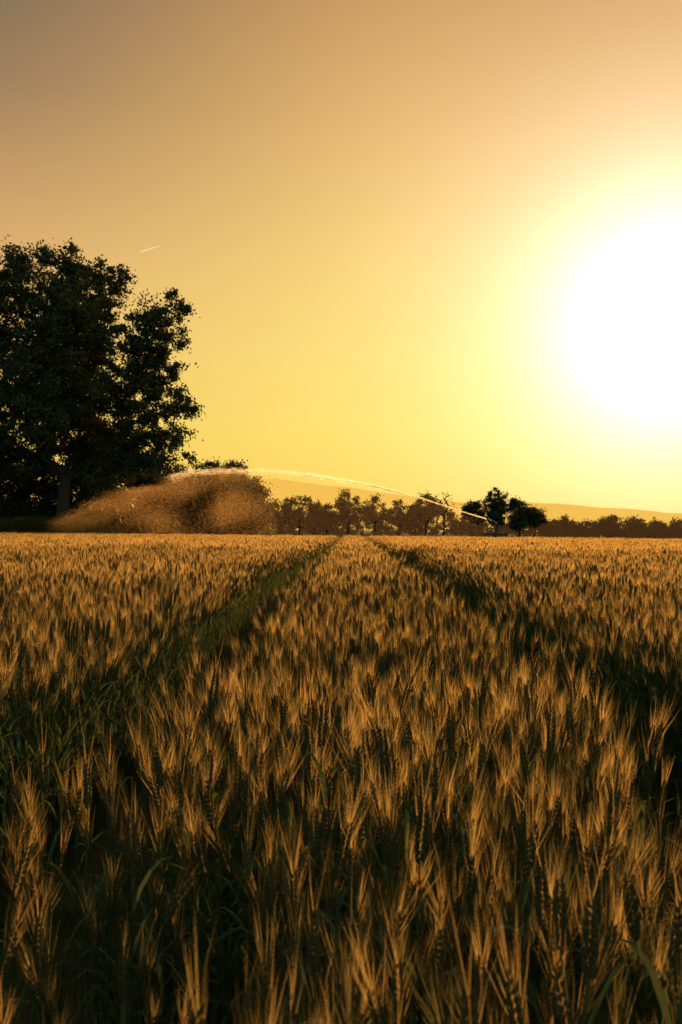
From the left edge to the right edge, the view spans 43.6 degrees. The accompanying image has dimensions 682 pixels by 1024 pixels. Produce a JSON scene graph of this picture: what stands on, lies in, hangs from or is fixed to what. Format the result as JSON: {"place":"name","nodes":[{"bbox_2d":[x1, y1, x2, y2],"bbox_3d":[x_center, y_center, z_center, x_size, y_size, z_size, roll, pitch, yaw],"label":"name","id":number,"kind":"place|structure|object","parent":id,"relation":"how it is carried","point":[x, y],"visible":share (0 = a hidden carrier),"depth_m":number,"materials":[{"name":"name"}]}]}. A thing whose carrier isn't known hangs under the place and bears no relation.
{"place":"outdoors","nodes":[
{"label":"outdoors","id":0,"kind":"place"},
{"bbox_2d":[0,530,681,1023],"bbox_3d":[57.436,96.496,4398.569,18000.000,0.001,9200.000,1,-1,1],"label":"ground","id":1,"kind":"structure","parent":0,"point":[100,856],"depth_m":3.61,"materials":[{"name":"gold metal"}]},
{"bbox_2d":[0,234,205,521],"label":"oak tree","id":2,"kind":"object","parent":1,"relation":"on","point":[57,384],"visible":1,"depth_m":79.03,"materials":[{"name":"green plant"}]},
{"bbox_2d":[0,436,276,534],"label":"shrub thicket","id":3,"kind":"object","parent":1,"relation":"on","point":[193,506],"visible":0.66,"depth_m":90.96,"materials":[{"name":"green plant"}]},
{"bbox_2d":[173,457,248,486],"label":"tree","id":4,"kind":"object","parent":1,"relation":"on","point":[207,465],"visible":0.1,"depth_m":117.55,"materials":[{"name":"green plant"}]},
{"bbox_2d":[228,475,276,529],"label":"tree","id":5,"kind":"object","parent":1,"relation":"on","point":[247,481],"visible":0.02,"depth_m":111.74,"materials":[{"name":"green plant"}]},
{"bbox_2d":[0,515,678,539],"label":"tall grass","id":6,"kind":"structure","parent":1,"relation":"on","point":[34,524],"depth_m":75.98,"materials":[{"name":"black plant"}]},
{"bbox_2d":[410,489,443,535],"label":"tree","id":7,"kind":"object","parent":1,"relation":"on","point":[430,510],"visible":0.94,"depth_m":145.25,"materials":[{"name":"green plant"}]},
{"bbox_2d":[434,492,454,535],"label":"bare tree","id":8,"kind":"object","parent":1,"relation":"on","point":[446,510],"visible":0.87,"depth_m":145.59,"materials":[{"name":"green plant"}]},
{"bbox_2d":[266,488,681,538],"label":"distant treeline","id":9,"kind":"object","parent":1,"relation":"on","point":[318,518],"visible":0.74,"depth_m":149.59,"materials":[{"name":"green plant"}]},
{"bbox_2d":[456,487,514,532],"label":"tree","id":10,"kind":"object","parent":1,"relation":"on","point":[498,505],"visible":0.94,"depth_m":142.12,"materials":[{"name":"green plant"}]},
{"bbox_2d":[483,517,507,537],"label":"irrigation sprinkler","id":11,"kind":"object","parent":1,"relation":"on","point":[495,534],"visible":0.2,"depth_m":69.76,"materials":[{"name":"metal"}]},
{"bbox_2d":[167,466,486,519],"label":"water jet","id":12,"kind":"object","parent":11,"relation":"on","point":[320,477],"visible":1,"depth_m":69.91},
{"bbox_2d":[505,495,548,537],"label":"tree","id":13,"kind":"object","parent":1,"relation":"on","point":[521,518],"visible":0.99,"depth_m":142.97,"materials":[{"name":"green plant"}]},
{"bbox_2d":[0,0,681,512],"label":"sky","id":14,"kind":"structure","parent":0,"point":[417,246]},
{"bbox_2d":[2,478,681,531],"bbox_3d":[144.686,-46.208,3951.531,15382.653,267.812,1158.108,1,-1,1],"label":"hills","id":15,"kind":"structure","parent":0,"point":[280,489],"depth_m":3955.50,"materials":[{"name":"yellow"}]}
]}

